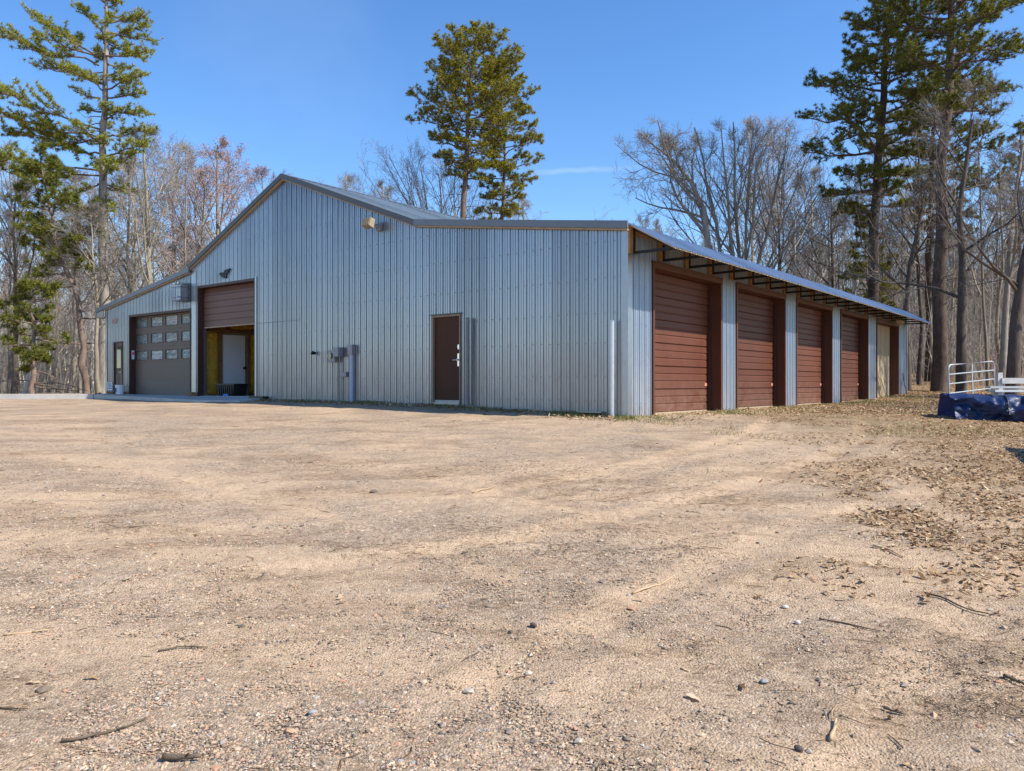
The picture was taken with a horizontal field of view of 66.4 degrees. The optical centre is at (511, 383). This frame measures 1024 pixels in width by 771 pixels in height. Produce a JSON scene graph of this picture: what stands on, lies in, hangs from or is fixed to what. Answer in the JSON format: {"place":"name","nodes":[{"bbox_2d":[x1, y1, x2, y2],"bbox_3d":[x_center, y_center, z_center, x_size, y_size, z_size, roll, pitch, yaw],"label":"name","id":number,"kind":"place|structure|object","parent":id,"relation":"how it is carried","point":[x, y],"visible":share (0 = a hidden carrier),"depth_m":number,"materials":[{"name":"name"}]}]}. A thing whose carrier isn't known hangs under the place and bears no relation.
{"place":"outdoors","nodes":[
{"label":"outdoors","id":0,"kind":"place"},
{"bbox_2d":[94,394,264,401],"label":"pavement","id":1,"kind":"structure","parent":0,"point":[171,398],"depth_m":24.64,"materials":[{"name":"concrete"}]},
{"bbox_2d":[0,363,1023,770],"bbox_3d":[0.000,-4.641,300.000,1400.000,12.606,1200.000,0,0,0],"label":"ground","id":2,"kind":"structure","parent":0,"point":[274,441],"depth_m":5.56,"materials":[{"name":"beige gravel"}]},
{"bbox_2d":[0,139,60,392],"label":"bare tree","id":3,"kind":"object","parent":2,"relation":"on","point":[9,376],"visible":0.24,"depth_m":40.79,"materials":[{"name":"brown plant"}]},
{"bbox_2d":[0,239,69,336],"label":"bare tree","id":4,"kind":"object","parent":2,"relation":"on","point":[24,276],"visible":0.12,"depth_m":49.30,"materials":[{"name":"beige plant"}]},
{"bbox_2d":[0,174,82,393],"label":"bare tree","id":5,"kind":"object","parent":2,"relation":"on","point":[15,265],"visible":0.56,"depth_m":33.70,"materials":[{"name":"brown plant"}]},
{"bbox_2d":[1,230,84,393],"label":"tree","id":6,"kind":"object","parent":2,"relation":"on","point":[26,383],"visible":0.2,"depth_m":37.93,"materials":[{"name":"grey plant"}]},
{"bbox_2d":[0,257,86,393],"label":"young pine","id":7,"kind":"object","parent":2,"relation":"on","point":[25,286],"visible":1,"depth_m":30.91,"materials":[{"name":"green plant"}]},
{"bbox_2d":[0,205,88,391],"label":"bare tree","id":8,"kind":"object","parent":2,"relation":"on","point":[46,300],"visible":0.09,"depth_m":45.53,"materials":[{"name":"brown plant"}]},
{"bbox_2d":[0,394,93,398],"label":"kerb","id":9,"kind":"structure","parent":2,"relation":"on","point":[46,396],"depth_m":27.33,"materials":[{"name":"concrete"}]},
{"bbox_2d":[0,205,98,327],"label":"bare tree","id":10,"kind":"object","parent":2,"relation":"on","point":[8,268],"visible":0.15,"depth_m":41.55,"materials":[{"name":"brown plant"}]},
{"bbox_2d":[4,142,107,393],"bbox_3d":[-19.003,-4.705,33.075,4.124,11.165,4.273,0,0,-41],"label":"young pine","id":11,"kind":"object","parent":2,"relation":"on","point":[34,170],"visible":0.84,"depth_m":32.67,"materials":[{"name":"green plant"}]},
{"bbox_2d":[34,230,90,391],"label":"bare tree","id":12,"kind":"object","parent":2,"relation":"on","point":[63,312],"visible":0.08,"depth_m":49.91,"materials":[{"name":"beige plant"}]},
{"bbox_2d":[0,275,125,393],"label":"undergrowth","id":13,"kind":"object","parent":2,"relation":"on","point":[58,364],"visible":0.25,"depth_m":43.81,"materials":[{"name":"plant"}]},
{"bbox_2d":[21,183,125,392],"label":"tree","id":14,"kind":"object","parent":2,"relation":"on","point":[92,336],"visible":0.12,"depth_m":43.81,"materials":[{"name":"beige plant"}]},
{"bbox_2d":[11,166,143,392],"bbox_3d":[-22.969,-5.489,42.553,6.631,12.535,4.893,0,0,0],"label":"bare tree","id":15,"kind":"object","parent":2,"relation":"on","point":[74,179],"visible":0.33,"depth_m":41.90,"materials":[{"name":"brown plant"}]},
{"bbox_2d":[0,0,164,393],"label":"white pine","id":16,"kind":"object","parent":2,"relation":"on","point":[61,136],"visible":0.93,"depth_m":35.66,"materials":[{"name":"grey plant"}]},
{"bbox_2d":[45,199,125,392],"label":"bare tree","id":17,"kind":"object","parent":2,"relation":"on","point":[79,374],"visible":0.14,"depth_m":41.48,"materials":[{"name":"brown plant"}]},
{"bbox_2d":[43,200,157,393],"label":"bare tree","id":18,"kind":"object","parent":2,"relation":"on","point":[93,216],"visible":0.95,"depth_m":32.87,"materials":[{"name":"beige plant"}]},
{"bbox_2d":[61,717,145,741],"bbox_3d":[-1.780,1.521,3.429,0.340,0.027,0.062,0,0,-37],"label":"stick","id":19,"kind":"object","parent":2,"relation":"on","point":[90,735],"visible":1,"depth_m":3.41,"materials":[{"name":"wood"}]},
{"bbox_2d":[78,182,162,299],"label":"bare tree","id":20,"kind":"object","parent":2,"relation":"on","point":[118,243],"visible":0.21,"depth_m":44.35,"materials":[{"name":"beige plant"}]},
{"bbox_2d":[75,155,174,293],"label":"bare tree","id":21,"kind":"object","parent":2,"relation":"on","point":[125,167],"visible":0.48,"depth_m":39.56,"materials":[{"name":"beige plant"}]},
{"bbox_2d":[87,218,171,297],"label":"bare tree","id":22,"kind":"object","parent":2,"relation":"on","point":[130,261],"visible":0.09,"depth_m":50.89,"materials":[{"name":"beige plant"}]},
{"bbox_2d":[88,209,180,299],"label":"birch tree","id":23,"kind":"object","parent":2,"relation":"on","point":[137,247],"visible":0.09,"depth_m":48.46,"materials":[{"name":"grey plant"}]},
{"bbox_2d":[83,119,192,283],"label":"bare tree","id":24,"kind":"object","parent":2,"relation":"on","point":[147,229],"visible":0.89,"depth_m":36.13,"materials":[{"name":"beige plant"}]},
{"bbox_2d":[111,156,217,291],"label":"bare tree","id":25,"kind":"object","parent":2,"relation":"on","point":[134,236],"visible":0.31,"depth_m":41.24,"materials":[{"name":"beige plant"}]},
{"bbox_2d":[122,178,212,279],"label":"bare tree","id":26,"kind":"object","parent":2,"relation":"on","point":[161,204],"visible":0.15,"depth_m":47.83,"materials":[{"name":"brown plant"}]},
{"bbox_2d":[119,138,232,274],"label":"bare tree","id":27,"kind":"object","parent":2,"relation":"on","point":[185,188],"visible":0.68,"depth_m":40.55,"materials":[{"name":"brown plant"}]},
{"bbox_2d":[157,239,198,275],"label":"bare tree","id":28,"kind":"object","parent":2,"relation":"on","point":[180,265],"visible":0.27,"depth_m":43.68,"materials":[{"name":"grey plant"}]},
{"bbox_2d":[161,752,201,760],"bbox_3d":[-1.350,1.519,3.198,0.161,0.043,0.032,0,0,0],"label":"stick","id":29,"kind":"object","parent":2,"relation":"on","point":[170,756],"visible":1,"depth_m":3.19,"materials":[{"name":"wood"}]},
{"bbox_2d":[156,222,208,276],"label":"bare tree","id":30,"kind":"object","parent":2,"relation":"on","point":[182,246],"visible":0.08,"depth_m":46.81,"materials":[{"name":"brown plant"}]},
{"bbox_2d":[135,162,237,277],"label":"budding maple","id":31,"kind":"object","parent":2,"relation":"on","point":[210,173],"visible":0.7,"depth_m":42.72,"materials":[{"name":"brown plant"}]},
{"bbox_2d":[142,135,256,264],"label":"budding maple","id":32,"kind":"object","parent":2,"relation":"on","point":[222,142],"visible":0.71,"depth_m":44.50,"materials":[{"name":"beige plant"}]},
{"bbox_2d":[204,163,291,225],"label":"budding maple","id":33,"kind":"object","parent":2,"relation":"on","point":[261,173],"visible":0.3,"depth_m":54.64,"materials":[{"name":"brown plant"}]},
{"bbox_2d":[311,170,379,197],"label":"birch tree","id":34,"kind":"object","parent":2,"relation":"on","point":[346,178],"visible":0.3,"depth_m":74.44,"materials":[{"name":"plant"}]},
{"bbox_2d":[359,176,424,208],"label":"birch tree","id":35,"kind":"object","parent":2,"relation":"on","point":[382,191],"visible":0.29,"depth_m":71.80,"materials":[{"name":"grey plant"}]},
{"bbox_2d":[337,135,525,219],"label":"bare tree","id":36,"kind":"object","parent":2,"relation":"on","point":[406,165],"visible":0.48,"depth_m":51.40,"materials":[{"name":"grey plant"}]},
{"bbox_2d":[403,19,525,218],"bbox_3d":[-2.702,-11.175,50.316,7.581,24.108,7.423,0,0,-45],"label":"red pine","id":37,"kind":"object","parent":2,"relation":"on","point":[452,79],"visible":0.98,"depth_m":49.13,"materials":[{"name":"green plant"}]},
{"bbox_2d":[466,318,469,405],"bbox_3d":[-1.024,-0.395,18.086,0.096,2.270,0.098,0,0,0],"label":"pipe post","id":38,"kind":"object","parent":2,"relation":"on","point":[467,361],"visible":0.83,"depth_m":18.05,"materials":[{"name":"metal"}]},
{"bbox_2d":[472,54,545,219],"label":"red pine","id":39,"kind":"object","parent":2,"relation":"on","point":[504,210],"visible":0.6,"depth_m":52.62,"materials":[{"name":"green plant"}]},
{"bbox_2d":[0,404,1023,765],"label":"fallen leaves","id":40,"kind":"object","parent":2,"relation":"on","point":[932,536],"visible":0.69,"depth_m":8.01,"materials":[{"name":"brown plant"}]},
{"bbox_2d":[0,416,1023,770],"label":"twig litter","id":41,"kind":"object","parent":2,"relation":"on","point":[568,618],"visible":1,"depth_m":4.48,"materials":[{"name":"wood"}]},
{"bbox_2d":[0,236,1023,388],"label":"distant wood","id":42,"kind":"object","parent":2,"relation":"on","point":[922,294],"depth_m":91.72,"materials":[{"name":"plant"}]},
{"bbox_2d":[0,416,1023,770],"bbox_3d":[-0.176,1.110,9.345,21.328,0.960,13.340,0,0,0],"label":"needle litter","id":43,"kind":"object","parent":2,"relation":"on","point":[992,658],"visible":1,"depth_m":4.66,"materials":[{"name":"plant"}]},
{"bbox_2d":[95,173,931,416],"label":"metal building","id":44,"kind":"structure","parent":2,"relation":"on","point":[321,291],"depth_m":20.14,"materials":[{"name":"metal"}]},
{"bbox_2d":[116,343,121,384],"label":"entry door","id":45,"kind":"structure","parent":44,"relation":"in","point":[118,345],"depth_m":28.99,"materials":[{"name":"brown glass"}]},
{"bbox_2d":[136,312,189,394],"bbox_3d":[-12.106,-1.025,27.303,4.140,2.810,0.042,0,0,38],"label":"garage door","id":46,"kind":"structure","parent":44,"relation":"in","point":[158,372],"depth_m":27.34,"materials":[{"name":"grey metal"}]},
{"bbox_2d":[204,287,253,328],"bbox_3d":[-8.850,-2.440,24.705,3.130,1.240,0.060,0,0,38],"label":"roller door","id":47,"kind":"structure","parent":44,"relation":"in","point":[233,307],"depth_m":24.73,"materials":[{"name":"metal"}]},
{"bbox_2d":[215,384,248,395],"bbox_3d":[-9.107,0.185,25.434,0.900,0.390,0.640,0,0,30],"label":"storage tub","id":48,"kind":"object","parent":44,"relation":"on","point":[231,389],"visible":1,"depth_m":25.21,"materials":[{"name":"plastic"}]},
{"bbox_2d":[223,335,245,383],"bbox_3d":[-9.556,-0.660,26.931,0.140,2.040,0.895,0,0,38],"label":"interior door","id":49,"kind":"structure","parent":44,"relation":"in","point":[234,367],"depth_m":26.94,"materials":[{"name":"white metal"}]},
{"bbox_2d":[435,316,458,399],"bbox_3d":[-1.554,-0.580,18.659,0.840,2.040,0.123,0,0,38],"label":"walk door","id":50,"kind":"structure","parent":44,"relation":"in","point":[446,328],"depth_m":18.68,"materials":[{"name":"metal"}]},
{"bbox_2d":[655,273,707,412],"bbox_3d":[3.761,-0.891,17.941,0.062,3.093,3.356,0,0,38],"label":"overhead door","id":51,"kind":"structure","parent":44,"relation":"in","point":[681,305],"depth_m":18.07,"materials":[{"name":"metal"}]},
{"bbox_2d":[738,292,773,408],"bbox_3d":[6.519,-0.891,21.412,0.062,3.093,3.426,0,0,38],"label":"overhead door","id":52,"kind":"structure","parent":44,"relation":"in","point":[755,314],"depth_m":21.65,"materials":[{"name":"metal"}]},
{"bbox_2d":[798,306,821,404],"bbox_3d":[9.311,-0.891,24.929,0.062,3.093,3.426,0,0,38],"label":"overhead door","id":53,"kind":"structure","parent":44,"relation":"in","point":[809,320],"depth_m":25.26,"materials":[{"name":"metal"}]},
{"bbox_2d":[842,316,858,401],"bbox_3d":[12.124,-0.891,28.481,0.062,3.093,3.406,0,0,38],"label":"overhead door","id":54,"kind":"structure","parent":44,"relation":"in","point":[850,327],"depth_m":28.92,"materials":[{"name":"metal"}]},
{"bbox_2d":[474,189,617,219],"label":"bare tree","id":55,"kind":"object","parent":2,"relation":"on","point":[523,202],"visible":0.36,"depth_m":55.69,"materials":[{"name":"grey plant"}]},
{"bbox_2d":[240,392,939,423],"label":"fallen leaves","id":56,"kind":"object","parent":2,"relation":"on","point":[447,406],"visible":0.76,"depth_m":18.57,"materials":[{"name":"brown plant"}]},
{"bbox_2d":[271,393,936,428],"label":"grass","id":57,"kind":"structure","parent":2,"relation":"on","point":[593,414],"depth_m":17.35,"materials":[{"name":"plant"}]},
{"bbox_2d":[610,320,613,416],"bbox_3d":[2.001,-0.202,15.641,0.085,2.145,0.089,0,0,0],"label":"pipe post","id":58,"kind":"object","parent":2,"relation":"on","point":[611,367],"visible":0.83,"depth_m":15.61,"materials":[{"name":"metal"}]},
{"bbox_2d":[649,216,681,236],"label":"bare tree","id":59,"kind":"object","parent":2,"relation":"on","point":[656,227],"visible":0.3,"depth_m":70.94,"materials":[{"name":"beige plant"}]},
{"bbox_2d":[612,114,721,248],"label":"bare tree","id":60,"kind":"object","parent":2,"relation":"on","point":[668,143],"visible":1,"depth_m":41.82,"materials":[{"name":"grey plant"}]},
{"bbox_2d":[705,113,811,262],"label":"birch tree","id":61,"kind":"object","parent":2,"relation":"on","point":[749,122],"visible":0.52,"depth_m":49.08,"materials":[{"name":"grey plant"}]},
{"bbox_2d":[646,117,894,270],"bbox_3d":[12.815,-7.183,43.140,9.868,14.810,11.595,0,0,-34],"label":"bare tree","id":62,"kind":"object","parent":2,"relation":"on","point":[735,209],"visible":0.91,"depth_m":42.61,"materials":[{"name":"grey plant"}]},
{"bbox_2d":[717,115,827,272],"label":"bare tree","id":63,"kind":"object","parent":2,"relation":"on","point":[779,216],"visible":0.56,"depth_m":48.90,"materials":[{"name":"brown plant"}]},
{"bbox_2d":[741,189,810,280],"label":"bare tree","id":64,"kind":"object","parent":2,"relation":"on","point":[775,237],"visible":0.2,"depth_m":57.97,"materials":[{"name":"brown plant"}]},
{"bbox_2d":[747,206,810,275],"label":"bare tree","id":65,"kind":"object","parent":2,"relation":"on","point":[774,245],"visible":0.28,"depth_m":57.06,"materials":[{"name":"brown plant"}]},
{"bbox_2d":[749,168,860,281],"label":"birch tree","id":66,"kind":"object","parent":2,"relation":"on","point":[804,212],"visible":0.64,"depth_m":42.90,"materials":[{"name":"grey plant"}]},
{"bbox_2d":[762,164,885,282],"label":"bare tree","id":67,"kind":"object","parent":2,"relation":"on","point":[802,196],"visible":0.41,"depth_m":51.58,"materials":[{"name":"plant"}]},
{"bbox_2d":[807,198,863,289],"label":"bare tree","id":68,"kind":"object","parent":2,"relation":"on","point":[836,244],"visible":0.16,"depth_m":56.76,"materials":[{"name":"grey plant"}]},
{"bbox_2d":[808,204,863,295],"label":"bare tree","id":69,"kind":"object","parent":2,"relation":"on","point":[844,257],"visible":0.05,"depth_m":62.70,"materials":[{"name":"beige plant"}]},
{"bbox_2d":[804,188,868,289],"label":"bare tree","id":70,"kind":"object","parent":2,"relation":"on","point":[815,258],"visible":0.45,"depth_m":47.59,"materials":[{"name":"grey plant"}]},
{"bbox_2d":[813,189,867,286],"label":"bare tree","id":71,"kind":"object","parent":2,"relation":"on","point":[833,241],"visible":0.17,"depth_m":60.96,"materials":[{"name":"grey plant"}]},
{"bbox_2d":[751,171,958,302],"bbox_3d":[18.968,-6.044,45.296,12.226,12.165,12.736,0,0,34],"label":"bare tree","id":72,"kind":"object","parent":2,"relation":"on","point":[819,262],"visible":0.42,"depth_m":46.02,"materials":[{"name":"brown plant"}]},
{"bbox_2d":[810,169,904,294],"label":"birch tree","id":73,"kind":"object","parent":2,"relation":"on","point":[849,180],"visible":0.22,"depth_m":50.15,"materials":[{"name":"grey plant"}]},
{"bbox_2d":[711,399,1023,438],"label":"grass","id":74,"kind":"structure","parent":2,"relation":"on","point":[885,425],"depth_m":13.57,"materials":[{"name":"plant"}]},
{"bbox_2d":[835,196,901,309],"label":"young pine","id":75,"kind":"object","parent":2,"relation":"on","point":[855,255],"visible":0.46,"depth_m":44.80,"materials":[{"name":"green plant"}]},
{"bbox_2d":[794,0,944,308],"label":"red pine","id":76,"kind":"object","parent":2,"relation":"on","point":[877,166],"visible":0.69,"depth_m":39.66,"materials":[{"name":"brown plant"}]},
{"bbox_2d":[846,137,935,303],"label":"bare tree","id":77,"kind":"object","parent":2,"relation":"on","point":[903,247],"visible":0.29,"depth_m":45.50,"materials":[{"name":"grey plant"}]},
{"bbox_2d":[858,190,926,304],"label":"bare tree","id":78,"kind":"object","parent":2,"relation":"on","point":[902,245],"visible":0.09,"depth_m":61.44,"materials":[{"name":"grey plant"}]},
{"bbox_2d":[778,370,1023,413],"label":"fallen leaves","id":79,"kind":"object","parent":2,"relation":"on","point":[905,406],"visible":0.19,"depth_m":22.52,"materials":[{"name":"brown plant"}]},
{"bbox_2d":[879,211,924,304],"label":"bare tree","id":80,"kind":"object","parent":2,"relation":"on","point":[898,261],"visible":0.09,"depth_m":57.19,"materials":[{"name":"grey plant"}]},
{"bbox_2d":[864,96,942,384],"bbox_3d":[21.965,-7.783,43.892,4.310,16.229,7.469,0,0,26],"label":"bare tree","id":81,"kind":"object","parent":2,"relation":"on","point":[920,353],"visible":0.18,"depth_m":42.60,"materials":[{"name":"brown plant"}]},
{"bbox_2d":[822,177,989,389],"bbox_3d":[18.351,-4.626,35.965,5.875,10.422,6.572,0,0,43],"label":"bare tree","id":82,"kind":"object","parent":2,"relation":"on","point":[913,253],"visible":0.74,"depth_m":36.91,"materials":[{"name":"brown plant"}]},
{"bbox_2d":[799,70,1023,393],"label":"bare tree","id":83,"kind":"object","parent":2,"relation":"on","point":[961,330],"visible":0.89,"depth_m":33.07,"materials":[{"name":"brown plant"}]},
{"bbox_2d":[804,252,1023,386],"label":"undergrowth","id":84,"kind":"object","parent":2,"relation":"on","point":[972,336],"visible":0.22,"depth_m":49.00,"materials":[{"name":"plant"}]},
{"bbox_2d":[885,232,950,371],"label":"birch tree","id":85,"kind":"object","parent":2,"relation":"on","point":[911,297],"visible":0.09,"depth_m":67.16,"materials":[{"name":"plant"}]},
{"bbox_2d":[880,148,958,291],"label":"bare tree","id":86,"kind":"object","parent":2,"relation":"on","point":[905,262],"visible":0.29,"depth_m":48.03,"materials":[{"name":"beige plant"}]},
{"bbox_2d":[900,180,979,358],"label":"bare tree","id":87,"kind":"object","parent":2,"relation":"on","point":[930,329],"visible":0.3,"depth_m":46.44,"materials":[{"name":"beige plant"}]},
{"bbox_2d":[904,218,978,304],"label":"bare tree","id":88,"kind":"object","parent":2,"relation":"on","point":[923,259],"visible":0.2,"depth_m":53.59,"materials":[{"name":"beige plant"}]},
{"bbox_2d":[860,0,1023,391],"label":"red pine","id":89,"kind":"object","parent":2,"relation":"on","point":[986,11],"visible":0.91,"depth_m":35.81,"materials":[{"name":"brown plant"}]},
{"bbox_2d":[894,55,1016,381],"bbox_3d":[26.131,-9.751,46.691,6.249,20.002,7.095,0,0,0],"label":"red pine","id":90,"kind":"object","parent":2,"relation":"on","point":[932,75],"visible":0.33,"depth_m":46.06,"materials":[{"name":"brown plant"}]},
{"bbox_2d":[924,592,994,615],"bbox_3d":[2.797,1.387,4.938,0.065,0.044,0.451,0,0,-28],"label":"stick","id":91,"kind":"object","parent":2,"relation":"on","point":[949,600],"visible":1,"depth_m":4.94,"materials":[{"name":"wood"}]},
{"bbox_2d":[906,228,1017,322],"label":"bare tree","id":92,"kind":"object","parent":2,"relation":"on","point":[983,268],"visible":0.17,"depth_m":59.39,"materials":[{"name":"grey plant"}]},
{"bbox_2d":[915,240,1015,376],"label":"bare tree","id":93,"kind":"object","parent":2,"relation":"on","point":[989,248],"visible":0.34,"depth_m":55.31,"materials":[{"name":"grey plant"}]},
{"bbox_2d":[934,181,1003,371],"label":"bare tree","id":94,"kind":"object","parent":2,"relation":"on","point":[953,285],"visible":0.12,"depth_m":58.97,"materials":[{"name":"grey plant"}]},
{"bbox_2d":[947,361,994,393],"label":"gate panel","id":95,"kind":"structure","parent":2,"relation":"on","point":[971,381],"depth_m":17.76,"materials":[{"name":"metal"}]},
{"bbox_2d":[924,130,1023,394],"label":"bare tree","id":96,"kind":"object","parent":2,"relation":"on","point":[1013,367],"visible":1,"depth_m":29.83,"materials":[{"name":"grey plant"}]},
{"bbox_2d":[937,393,1023,420],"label":"tarp covered pile","id":97,"kind":"object","parent":2,"relation":"on","point":[1006,407],"visible":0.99,"depth_m":15.11,"materials":[{"name":"blue plastic"}]},
{"bbox_2d":[948,185,1021,341],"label":"bare tree","id":98,"kind":"object","parent":2,"relation":"on","point":[996,256],"visible":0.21,"depth_m":50.22,"materials":[{"name":"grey plant"}]},
{"bbox_2d":[948,114,1023,390],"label":"bare tree","id":99,"kind":"object","parent":2,"relation":"on","point":[977,159],"visible":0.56,"depth_m":35.97,"materials":[{"name":"beige plant"}]},
{"bbox_2d":[955,214,1022,304],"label":"bare tree","id":100,"kind":"object","parent":2,"relation":"on","point":[987,278],"visible":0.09,"depth_m":64.41,"materials":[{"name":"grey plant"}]},
{"bbox_2d":[965,146,1023,372],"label":"bare tree","id":101,"kind":"object","parent":2,"relation":"on","point":[993,159],"visible":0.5,"depth_m":44.22,"materials":[{"name":"beige plant"}]},
{"bbox_2d":[983,115,1023,377],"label":"red pine","id":102,"kind":"object","parent":2,"relation":"on","point":[1019,129],"visible":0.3,"depth_m":51.93,"materials":[{"name":"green plant"}]},
{"bbox_2d":[984,134,1023,393],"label":"bare tree","id":103,"kind":"object","parent":2,"relation":"on","point":[1010,262],"visible":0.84,"depth_m":33.90,"materials":[{"name":"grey plant"}]},
{"bbox_2d":[985,386,1023,394],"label":"loose board","id":104,"kind":"object","parent":2,"relation":"on","point":[994,388],"visible":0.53,"depth_m":16.85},
{"bbox_2d":[995,373,1023,389],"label":"board fence","id":105,"kind":"object","parent":2,"relation":"on","point":[1000,380],"visible":0.53,"depth_m":23.90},
{"bbox_2d":[0,0,1023,381],"label":"sky","id":106,"kind":"structure","parent":0,"point":[301,84],"materials":[{"name":"blue"}]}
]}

